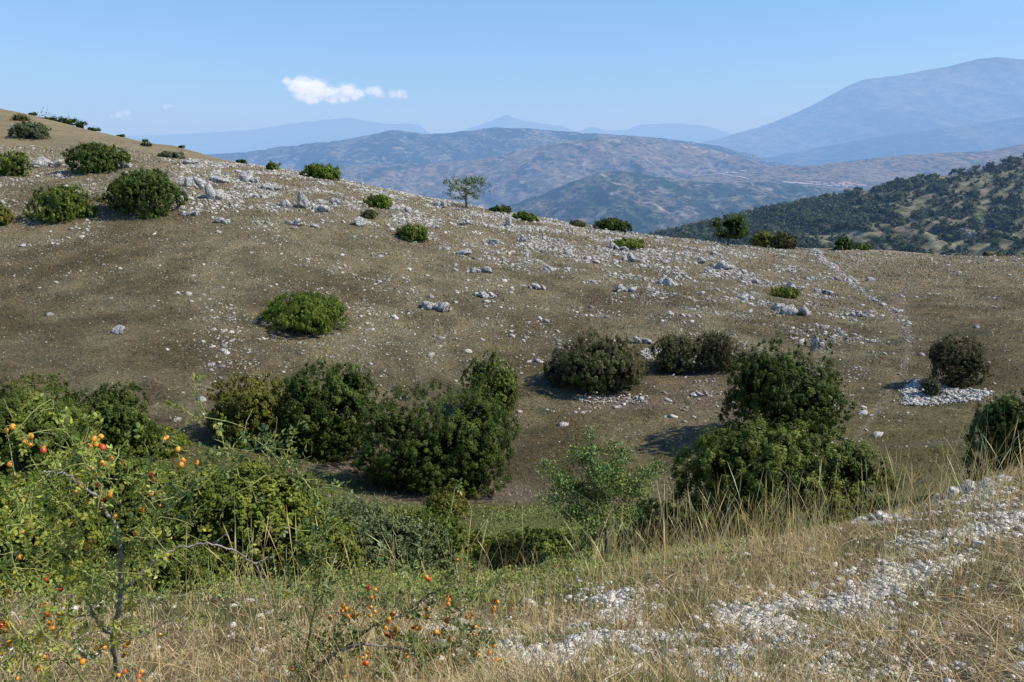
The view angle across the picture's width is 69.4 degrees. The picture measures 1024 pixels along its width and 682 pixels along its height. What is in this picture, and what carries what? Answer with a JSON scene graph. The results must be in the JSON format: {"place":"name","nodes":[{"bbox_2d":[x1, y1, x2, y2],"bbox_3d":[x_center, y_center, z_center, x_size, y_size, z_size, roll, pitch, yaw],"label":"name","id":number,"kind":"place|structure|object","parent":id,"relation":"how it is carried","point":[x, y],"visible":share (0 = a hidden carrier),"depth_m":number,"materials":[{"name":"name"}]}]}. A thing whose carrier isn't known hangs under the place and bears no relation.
{"place":"outdoors","nodes":[
{"label":"outdoors","id":0,"kind":"place"},
{"bbox_2d":[126,115,732,154],"bbox_3d":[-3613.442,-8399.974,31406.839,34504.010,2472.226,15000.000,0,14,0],"label":"mountain range","id":1,"kind":"structure","parent":0,"point":[265,138],"depth_m":31370.34,"materials":[{"name":"blue stone"}]},
{"bbox_2d":[206,127,798,169],"bbox_3d":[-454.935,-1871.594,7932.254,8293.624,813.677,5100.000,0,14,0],"label":"long wooded ridge","id":2,"kind":"structure","parent":0,"point":[394,147],"depth_m":7461.50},
{"bbox_2d":[0,109,1023,681],"bbox_3d":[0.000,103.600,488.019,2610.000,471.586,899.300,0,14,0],"label":"ground","id":3,"kind":"structure","parent":0,"point":[126,357],"depth_m":51.75,"materials":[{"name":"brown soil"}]},
{"bbox_2d":[0,201,16,225],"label":"bush","id":4,"kind":"object","parent":3,"relation":"on","point":[6,216],"visible":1,"depth_m":70.74,"materials":[{"name":"green plant"}]},
{"bbox_2d":[0,149,33,176],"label":"bush","id":5,"kind":"object","parent":3,"relation":"on","point":[15,163],"visible":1,"depth_m":86.60,"materials":[{"name":"green plant"}]},
{"bbox_2d":[9,113,32,120],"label":"shrub","id":6,"kind":"object","parent":3,"relation":"on","point":[19,117],"visible":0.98,"depth_m":153.48,"materials":[{"name":"green plant"}]},
{"bbox_2d":[7,120,51,139],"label":"bush","id":7,"kind":"object","parent":3,"relation":"on","point":[24,129],"visible":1,"depth_m":127.73,"materials":[{"name":"green plant"}]},
{"bbox_2d":[29,157,68,166],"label":"rock","id":8,"kind":"object","parent":3,"relation":"on","point":[41,162],"visible":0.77,"depth_m":94.26,"materials":[{"name":"stone"}]},
{"bbox_2d":[35,111,71,121],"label":"shrub","id":9,"kind":"object","parent":3,"relation":"on","point":[54,118],"visible":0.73,"depth_m":175.97,"materials":[{"name":"green plant"}]},
{"bbox_2d":[0,361,109,486],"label":"bush","id":10,"kind":"object","parent":3,"relation":"on","point":[20,462],"visible":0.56,"depth_m":23.10,"materials":[{"name":"green plant"}]},
{"bbox_2d":[0,465,112,592],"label":"bush","id":11,"kind":"object","parent":3,"relation":"on","point":[66,515],"visible":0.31,"depth_m":7.49,"materials":[{"name":"green plant"}]},
{"bbox_2d":[23,180,104,223],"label":"bush","id":12,"kind":"object","parent":3,"relation":"on","point":[71,203],"visible":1,"depth_m":71.50,"materials":[{"name":"green plant"}]},
{"bbox_2d":[5,441,186,558],"bbox_3d":[-6.279,2.516,11.055,3.050,2.169,2.011,0,14,0],"label":"bush","id":13,"kind":"object","parent":3,"relation":"on","point":[119,473],"visible":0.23,"depth_m":10.76,"materials":[{"name":"green plant"}]},
{"bbox_2d":[60,138,133,174],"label":"bush","id":14,"kind":"object","parent":3,"relation":"on","point":[93,157],"visible":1,"depth_m":88.40,"materials":[{"name":"green plant"}]},
{"bbox_2d":[49,381,168,457],"bbox_3d":[-16.123,3.312,29.436,4.661,3.300,4.008,0,14,0],"label":"bush","id":15,"kind":"object","parent":3,"relation":"on","point":[110,407],"visible":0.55,"depth_m":29.00,"materials":[{"name":"green plant"}]},
{"bbox_2d":[111,325,124,333],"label":"rock","id":16,"kind":"object","parent":3,"relation":"on","point":[118,329],"visible":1,"depth_m":46.16,"materials":[{"name":"stone"}]},
{"bbox_2d":[98,167,192,218],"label":"bush","id":17,"kind":"object","parent":3,"relation":"on","point":[125,189],"visible":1,"depth_m":72.86,"materials":[{"name":"green plant"}]},
{"bbox_2d":[0,372,299,681],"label":"rose bush","id":18,"kind":"object","parent":3,"relation":"on","point":[68,577],"visible":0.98,"depth_m":2.79,"materials":[{"name":"green plant"}]},
{"bbox_2d":[113,424,194,458],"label":"bush","id":19,"kind":"object","parent":3,"relation":"on","point":[181,438],"visible":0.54,"depth_m":29.69,"materials":[{"name":"green plant"}]},
{"bbox_2d":[106,535,236,593],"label":"bush","id":20,"kind":"object","parent":3,"relation":"on","point":[205,561],"visible":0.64,"depth_m":7.32,"materials":[{"name":"green plant"}]},
{"bbox_2d":[157,151,185,158],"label":"bush","id":21,"kind":"object","parent":3,"relation":"on","point":[179,155],"visible":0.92,"depth_m":109.82,"materials":[{"name":"green plant"}]},
{"bbox_2d":[179,210,199,215],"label":"rock","id":22,"kind":"object","parent":3,"relation":"on","point":[187,213],"visible":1,"depth_m":73.92,"materials":[{"name":"stone"}]},
{"bbox_2d":[184,176,205,188],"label":"rock","id":23,"kind":"object","parent":3,"relation":"on","point":[196,182],"visible":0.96,"depth_m":81.95,"materials":[{"name":"stone"}]},
{"bbox_2d":[205,183,225,199],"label":"rock","id":24,"kind":"object","parent":3,"relation":"on","point":[212,193],"visible":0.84,"depth_m":78.68,"materials":[{"name":"stone"}]},
{"bbox_2d":[209,176,230,182],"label":"rock","id":25,"kind":"object","parent":3,"relation":"on","point":[216,179],"visible":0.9,"depth_m":86.73,"materials":[{"name":"stone"}]},
{"bbox_2d":[196,366,290,451],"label":"bush","id":26,"kind":"object","parent":3,"relation":"on","point":[241,402],"visible":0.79,"depth_m":32.73,"materials":[{"name":"green plant"}]},
{"bbox_2d":[237,170,261,182],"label":"rock","id":27,"kind":"object","parent":3,"relation":"on","point":[246,175],"visible":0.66,"depth_m":90.57,"materials":[{"name":"stone"}]},
{"bbox_2d":[153,445,350,581],"bbox_3d":[-3.166,2.255,8.989,2.406,1.941,1.732,0,14,0],"label":"bush","id":28,"kind":"object","parent":3,"relation":"on","point":[280,498],"visible":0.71,"depth_m":8.60,"materials":[{"name":"green plant"}]},
{"bbox_2d":[261,183,284,190],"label":"rock","id":29,"kind":"object","parent":3,"relation":"on","point":[272,187],"visible":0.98,"depth_m":87.81,"materials":[{"name":"stone"}]},
{"bbox_2d":[266,160,280,169],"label":"bush","id":30,"kind":"object","parent":3,"relation":"on","point":[271,165],"visible":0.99,"depth_m":106.53,"materials":[{"name":"green plant"}]},
{"bbox_2d":[275,198,292,207],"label":"rock","id":31,"kind":"object","parent":3,"relation":"on","point":[285,203],"visible":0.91,"depth_m":80.65,"materials":[{"name":"stone"}]},
{"bbox_2d":[297,191,309,207],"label":"rock","id":32,"kind":"object","parent":3,"relation":"on","point":[303,201],"visible":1,"depth_m":80.97,"materials":[{"name":"stone"}]},
{"bbox_2d":[258,287,350,334],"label":"bush","id":33,"kind":"object","parent":3,"relation":"on","point":[302,310],"visible":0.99,"depth_m":50.85,"materials":[{"name":"green plant"}]},
{"bbox_2d":[263,494,363,577],"bbox_3d":[-2.555,2.563,9.425,1.428,1.289,1.099,0,14,0],"label":"bush","id":34,"kind":"object","parent":3,"relation":"on","point":[348,530],"visible":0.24,"depth_m":9.24,"materials":[{"name":"green plant"}]},
{"bbox_2d":[299,162,341,180],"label":"bush","id":35,"kind":"object","parent":3,"relation":"on","point":[318,170],"visible":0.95,"depth_m":103.60,"materials":[{"name":"green plant"}]},
{"bbox_2d":[312,205,330,211],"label":"rock","id":36,"kind":"object","parent":3,"relation":"on","point":[322,208],"visible":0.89,"depth_m":81.21,"materials":[{"name":"stone"}]},
{"bbox_2d":[266,348,383,463],"bbox_3d":[-8.345,2.890,33.789,5.574,5.528,4.958,-3,14,-12],"label":"bush","id":37,"kind":"object","parent":3,"relation":"on","point":[312,406],"visible":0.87,"depth_m":32.74,"materials":[{"name":"green plant"}]},
{"bbox_2d":[133,409,521,681],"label":"rose bush","id":38,"kind":"object","parent":3,"relation":"on","point":[322,557],"visible":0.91,"depth_m":3.08,"materials":[{"name":"green plant"}]},
{"bbox_2d":[353,216,366,226],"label":"rock","id":39,"kind":"object","parent":3,"relation":"on","point":[359,221],"visible":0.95,"depth_m":78.59,"materials":[{"name":"stone"}]},
{"bbox_2d":[325,493,396,541],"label":"bush","id":40,"kind":"object","parent":3,"relation":"on","point":[361,510],"visible":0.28,"depth_m":13.01,"materials":[{"name":"green plant"}]},
{"bbox_2d":[360,209,378,218],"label":"bush","id":41,"kind":"object","parent":3,"relation":"on","point":[369,214],"visible":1,"depth_m":82.04,"materials":[{"name":"green plant"}]},
{"bbox_2d":[362,193,392,207],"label":"bush","id":42,"kind":"object","parent":3,"relation":"on","point":[380,201],"visible":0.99,"depth_m":89.04,"materials":[{"name":"green plant"}]},
{"bbox_2d":[17,458,748,607],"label":"herbs","id":43,"kind":"object","parent":3,"relation":"on","point":[470,589],"visible":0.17,"depth_m":7.69,"materials":[{"name":"green plant"}]},
{"bbox_2d":[338,510,457,572],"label":"bush","id":44,"kind":"object","parent":3,"relation":"on","point":[406,528],"visible":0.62,"depth_m":10.23,"materials":[{"name":"green plant"}]},
{"bbox_2d":[388,204,410,211],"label":"rock","id":45,"kind":"object","parent":3,"relation":"on","point":[395,207],"visible":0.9,"depth_m":89.64,"materials":[{"name":"stone"}]},
{"bbox_2d":[396,223,428,242],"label":"bush","id":46,"kind":"object","parent":3,"relation":"on","point":[412,232],"visible":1,"depth_m":77.57,"materials":[{"name":"green plant"}]},
{"bbox_2d":[383,502,466,544],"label":"bush","id":47,"kind":"object","parent":3,"relation":"on","point":[450,522],"visible":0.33,"depth_m":16.03,"materials":[{"name":"green plant"}]},
{"bbox_2d":[338,374,523,500],"bbox_3d":[-3.253,3.981,30.419,7.513,6.303,6.730,0,14,0],"label":"bush","id":48,"kind":"object","parent":3,"relation":"on","point":[475,432],"visible":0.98,"depth_m":29.26,"materials":[{"name":"green plant"}]},
{"bbox_2d":[421,301,451,311],"bbox_3d":[-6.259,-2.792,60.002,2.856,1.013,1.225,2,14,9],"label":"rock","id":49,"kind":"object","parent":3,"relation":"on","point":[440,307],"visible":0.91,"depth_m":59.55,"materials":[{"name":"stone"}]},
{"bbox_2d":[421,481,470,518],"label":"bush","id":50,"kind":"object","parent":3,"relation":"on","point":[459,504],"visible":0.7,"depth_m":24.21,"materials":[{"name":"green plant"}]},
{"bbox_2d":[443,175,491,207],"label":"tree","id":51,"kind":"object","parent":3,"relation":"on","point":[465,190],"visible":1,"depth_m":105.99,"materials":[{"name":"green plant"}]},
{"bbox_2d":[429,528,512,562],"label":"bush","id":52,"kind":"object","parent":3,"relation":"on","point":[474,541],"visible":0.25,"depth_m":13.00,"materials":[{"name":"green plant"}]},
{"bbox_2d":[466,266,492,272],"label":"rock","id":53,"kind":"object","parent":3,"relation":"on","point":[485,269],"visible":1,"depth_m":70.13,"materials":[{"name":"stone"}]},
{"bbox_2d":[473,290,496,298],"bbox_3d":[-2.404,-3.982,63.846,2.204,0.834,1.050,0,14,0],"label":"rock","id":54,"kind":"object","parent":3,"relation":"on","point":[482,293],"visible":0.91,"depth_m":63.70,"materials":[{"name":"stone"}]},
{"bbox_2d":[458,346,523,415],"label":"bush","id":55,"kind":"object","parent":3,"relation":"on","point":[491,380],"visible":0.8,"depth_m":41.11,"materials":[{"name":"green plant"}]},
{"bbox_2d":[488,204,511,212],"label":"bush","id":56,"kind":"object","parent":3,"relation":"on","point":[503,208],"visible":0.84,"depth_m":107.86,"materials":[{"name":"green plant"}]},
{"bbox_2d":[470,535,547,570],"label":"bush","id":57,"kind":"object","parent":3,"relation":"on","point":[511,544],"visible":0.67,"depth_m":10.69,"materials":[{"name":"green plant"}]},
{"bbox_2d":[0,395,1023,681],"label":"dry grass","id":58,"kind":"structure","parent":3,"relation":"on","point":[488,671],"depth_m":4.29,"materials":[{"name":"beige plant"}]},
{"bbox_2d":[0,144,1023,508],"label":"loose stones","id":59,"kind":"object","parent":3,"relation":"on","point":[526,250],"visible":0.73,"depth_m":78.45,"materials":[{"name":"stone"}]},
{"bbox_2d":[512,210,539,221],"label":"bush","id":60,"kind":"object","parent":3,"relation":"on","point":[528,216],"visible":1,"depth_m":103.04,"materials":[{"name":"green plant"}]},
{"bbox_2d":[520,283,545,289],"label":"rock","id":61,"kind":"object","parent":3,"relation":"on","point":[536,286],"visible":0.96,"depth_m":67.48,"materials":[{"name":"stone"}]},
{"bbox_2d":[498,524,584,557],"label":"bush","id":62,"kind":"object","parent":3,"relation":"on","point":[555,537],"visible":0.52,"depth_m":14.38,"materials":[{"name":"green plant"}]},
{"bbox_2d":[542,358,572,387],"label":"bush","id":63,"kind":"object","parent":3,"relation":"on","point":[552,373],"visible":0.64,"depth_m":46.22,"materials":[{"name":"green plant"}]},
{"bbox_2d":[569,219,586,227],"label":"bush","id":64,"kind":"object","parent":3,"relation":"on","point":[577,222],"visible":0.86,"depth_m":111.13,"materials":[{"name":"green plant"}]},
{"bbox_2d":[548,324,650,395],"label":"bush","id":65,"kind":"object","parent":3,"relation":"on","point":[584,365],"visible":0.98,"depth_m":45.40,"materials":[{"name":"green plant"}]},
{"bbox_2d":[528,422,674,563],"bbox_3d":[1.223,2.165,10.399,2.085,2.165,1.280,-8,16,-30],"label":"sapling","id":66,"kind":"object","parent":3,"relation":"on","point":[599,480],"visible":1,"depth_m":10.27,"materials":[{"name":"green plant"}]},
{"bbox_2d":[571,393,648,406],"bbox_3d":[5.896,3.495,44.590,4.642,0.440,1.957,0,14,0],"label":"stone heap","id":67,"kind":"object","parent":3,"relation":"on","point":[604,398],"visible":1,"depth_m":44.68,"materials":[{"name":"stone"}]},
{"bbox_2d":[593,217,632,231],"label":"bush","id":68,"kind":"object","parent":3,"relation":"on","point":[610,223],"visible":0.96,"depth_m":113.42,"materials":[{"name":"green plant"}]},
{"bbox_2d":[609,242,628,250],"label":"rock","id":69,"kind":"object","parent":3,"relation":"on","point":[612,245],"visible":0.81,"depth_m":88.48,"materials":[{"name":"stone"}]},
{"bbox_2d":[615,284,636,292],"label":"rock","id":70,"kind":"object","parent":3,"relation":"on","point":[619,288],"visible":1,"depth_m":68.79,"materials":[{"name":"stone"}]},
{"bbox_2d":[613,236,644,248],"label":"bush","id":71,"kind":"object","parent":3,"relation":"on","point":[630,243],"visible":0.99,"depth_m":89.99,"materials":[{"name":"green plant"}]},
{"bbox_2d":[623,252,642,261],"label":"rock","id":72,"kind":"object","parent":3,"relation":"on","point":[628,257],"visible":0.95,"depth_m":82.70,"materials":[{"name":"stone"}]},
{"bbox_2d":[633,336,654,343],"bbox_3d":[9.765,-0.036,54.685,1.692,0.737,0.886,0,14,0],"label":"rock","id":73,"kind":"object","parent":3,"relation":"on","point":[641,340],"visible":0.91,"depth_m":54.44,"materials":[{"name":"stone"}]},
{"bbox_2d":[639,348,661,359],"bbox_3d":[9.910,0.854,52.245,2.379,0.464,2.763,2,14,10],"label":"stone heap","id":74,"kind":"object","parent":3,"relation":"on","point":[647,353],"visible":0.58,"depth_m":51.92,"materials":[{"name":"stone"}]},
{"bbox_2d":[612,495,689,560],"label":"bush","id":75,"kind":"object","parent":3,"relation":"on","point":[645,511],"visible":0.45,"depth_m":13.41,"materials":[{"name":"green plant"}]},
{"bbox_2d":[658,277,681,285],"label":"rock","id":76,"kind":"object","parent":3,"relation":"on","point":[665,281],"visible":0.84,"depth_m":73.11,"materials":[{"name":"stone"}]},
{"bbox_2d":[648,329,704,373],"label":"bush","id":77,"kind":"object","parent":3,"relation":"on","point":[671,355],"visible":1,"depth_m":48.48,"materials":[{"name":"green plant"}]},
{"bbox_2d":[690,389,711,396],"bbox_3d":[11.406,3.266,44.734,1.319,0.651,0.663,0,14,0],"label":"rock","id":78,"kind":"object","parent":3,"relation":"on","point":[695,394],"visible":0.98,"depth_m":44.64,"materials":[{"name":"stone"}]},
{"bbox_2d":[692,327,740,372],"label":"bush","id":79,"kind":"object","parent":3,"relation":"on","point":[716,353],"visible":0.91,"depth_m":48.26,"materials":[{"name":"green plant"}]},
{"bbox_2d":[708,261,734,269],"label":"rock","id":80,"kind":"object","parent":3,"relation":"on","point":[722,265],"visible":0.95,"depth_m":84.43,"materials":[{"name":"stone"}]},
{"bbox_2d":[707,211,749,245],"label":"tree","id":81,"kind":"object","parent":3,"relation":"on","point":[732,225],"visible":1,"depth_m":109.33,"materials":[{"name":"green plant"}]},
{"bbox_2d":[748,231,775,247],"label":"bush","id":82,"kind":"object","parent":3,"relation":"on","point":[762,239],"visible":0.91,"depth_m":114.72,"materials":[{"name":"green plant"}]},
{"bbox_2d":[768,230,798,248],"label":"bush","id":83,"kind":"object","parent":3,"relation":"on","point":[784,241],"visible":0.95,"depth_m":114.15,"materials":[{"name":"green plant"}]},
{"bbox_2d":[657,408,912,549],"bbox_3d":[4.679,2.917,13.110,4.702,3.688,3.225,0,14,0],"label":"bush","id":84,"kind":"object","parent":3,"relation":"on","point":[739,453],"visible":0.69,"depth_m":12.51,"materials":[{"name":"green plant"}]},
{"bbox_2d":[770,286,801,298],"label":"bush","id":85,"kind":"object","parent":3,"relation":"on","point":[787,292],"visible":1,"depth_m":72.87,"materials":[{"name":"green plant"}]},
{"bbox_2d":[715,327,859,445],"bbox_3d":[13.424,2.235,36.477,7.087,6.221,6.616,0,14,0],"label":"bush","id":86,"kind":"object","parent":3,"relation":"on","point":[766,381],"visible":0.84,"depth_m":35.60,"materials":[{"name":"green plant"}]},
{"bbox_2d":[780,304,811,315],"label":"rock","id":87,"kind":"object","parent":3,"relation":"on","point":[790,309],"visible":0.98,"depth_m":65.29,"materials":[{"name":"stone"}]},
{"bbox_2d":[810,335,823,347],"bbox_3d":[23.058,0.145,55.898,1.124,1.629,0.553,0,14,0],"label":"rock","id":88,"kind":"object","parent":3,"relation":"on","point":[815,339],"visible":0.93,"depth_m":55.76,"materials":[{"name":"stone"}]},
{"bbox_2d":[833,236,853,249],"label":"bush","id":89,"kind":"object","parent":3,"relation":"on","point":[845,243],"visible":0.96,"depth_m":122.06,"materials":[{"name":"green plant"}]},
{"bbox_2d":[853,243,871,249],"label":"bush","id":90,"kind":"object","parent":3,"relation":"on","point":[864,246],"visible":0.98,"depth_m":122.03,"materials":[{"name":"green plant"}]},
{"bbox_2d":[867,510,901,520],"bbox_3d":[3.971,1.874,7.875,0.446,0.117,0.255,-7,15,-27],"label":"rock","id":91,"kind":"object","parent":3,"relation":"on","point":[876,515],"visible":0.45,"depth_m":7.84,"materials":[{"name":"stone"}]},
{"bbox_2d":[891,378,993,406],"bbox_3d":[24.893,2.913,44.122,5.672,0.903,6.738,0,14,0],"label":"stone heap","id":92,"kind":"object","parent":3,"relation":"on","point":[916,397],"visible":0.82,"depth_m":42.80,"materials":[{"name":"stone"}]},
{"bbox_2d":[916,374,943,395],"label":"bush","id":93,"kind":"object","parent":92,"relation":"on","point":[929,387],"visible":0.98,"depth_m":43.33,"materials":[{"name":"green plant"}]},
{"bbox_2d":[946,486,958,497],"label":"rock","id":94,"kind":"object","parent":3,"relation":"on","point":[949,490],"visible":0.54,"depth_m":8.50,"materials":[{"name":"stone"}]},
{"bbox_2d":[921,330,995,387],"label":"bush","id":95,"kind":"object","parent":3,"relation":"on","point":[960,364],"visible":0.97,"depth_m":44.76,"materials":[{"name":"green plant"}]},
{"bbox_2d":[959,480,979,493],"bbox_3d":[5.349,1.694,8.526,0.430,0.194,0.275,0,14,0],"label":"rock","id":96,"kind":"object","parent":3,"relation":"on","point":[971,484],"visible":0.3,"depth_m":8.49,"materials":[{"name":"stone"}]},
{"bbox_2d":[951,384,1023,483],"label":"bush","id":97,"kind":"object","parent":3,"relation":"on","point":[1000,419],"visible":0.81,"depth_m":20.59,"materials":[{"name":"green plant"}]},
{"bbox_2d":[981,475,1012,486],"bbox_3d":[5.573,1.635,8.515,0.356,0.162,0.178,0,14,0],"label":"rock","id":98,"kind":"object","parent":3,"relation":"on","point":[985,483],"visible":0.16,"depth_m":8.50,"materials":[{"name":"stone"}]},
{"bbox_2d":[0,475,1023,681],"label":"gravel","id":99,"kind":"structure","parent":0,"point":[830,599],"depth_m":4.36,"materials":[{"name":"grey gravel"}]},
{"bbox_2d":[0,0,1023,135],"label":"sky","id":100,"kind":"structure","parent":0,"point":[126,67],"materials":[{"name":"blue"}]},
{"bbox_2d":[291,137,772,208],"bbox_3d":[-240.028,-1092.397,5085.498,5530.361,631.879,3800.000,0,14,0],"label":"heath ridge","id":101,"kind":"structure","parent":0,"point":[515,177],"depth_m":4907.04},
{"bbox_2d":[509,170,842,233],"bbox_3d":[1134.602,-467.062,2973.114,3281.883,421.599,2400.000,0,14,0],"label":"wooded ridge","id":102,"kind":"structure","parent":0,"point":[642,203],"depth_m":2929.92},
{"bbox_2d":[668,144,1023,190],"bbox_3d":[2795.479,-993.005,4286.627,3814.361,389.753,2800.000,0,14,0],"label":"plateau","id":103,"kind":"structure","parent":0,"point":[871,173],"depth_m":3899.33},
{"bbox_2d":[702,57,1023,157],"bbox_3d":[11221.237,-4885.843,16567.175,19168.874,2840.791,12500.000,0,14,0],"label":"mountain","id":104,"kind":"structure","parent":0,"point":[981,90],"depth_m":15378.81,"materials":[{"name":"blue stone"}]},
{"bbox_2d":[711,158,1023,256],"bbox_3d":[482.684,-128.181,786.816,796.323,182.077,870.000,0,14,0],"label":"wooded hillside","id":105,"kind":"structure","parent":0,"point":[936,244],"depth_m":752.31,"materials":[{"name":"green plant"}]},
{"bbox_2d":[641,152,1023,255],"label":"woodland","id":106,"kind":"object","parent":105,"relation":"on","point":[785,210],"visible":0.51,"depth_m":797.41,"materials":[{"name":"green plant"}]},
{"bbox_2d":[767,116,1023,165],"bbox_3d":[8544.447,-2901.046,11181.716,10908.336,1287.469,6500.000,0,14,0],"label":"mountain foothill","id":107,"kind":"structure","parent":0,"point":[993,135],"depth_m":10828.75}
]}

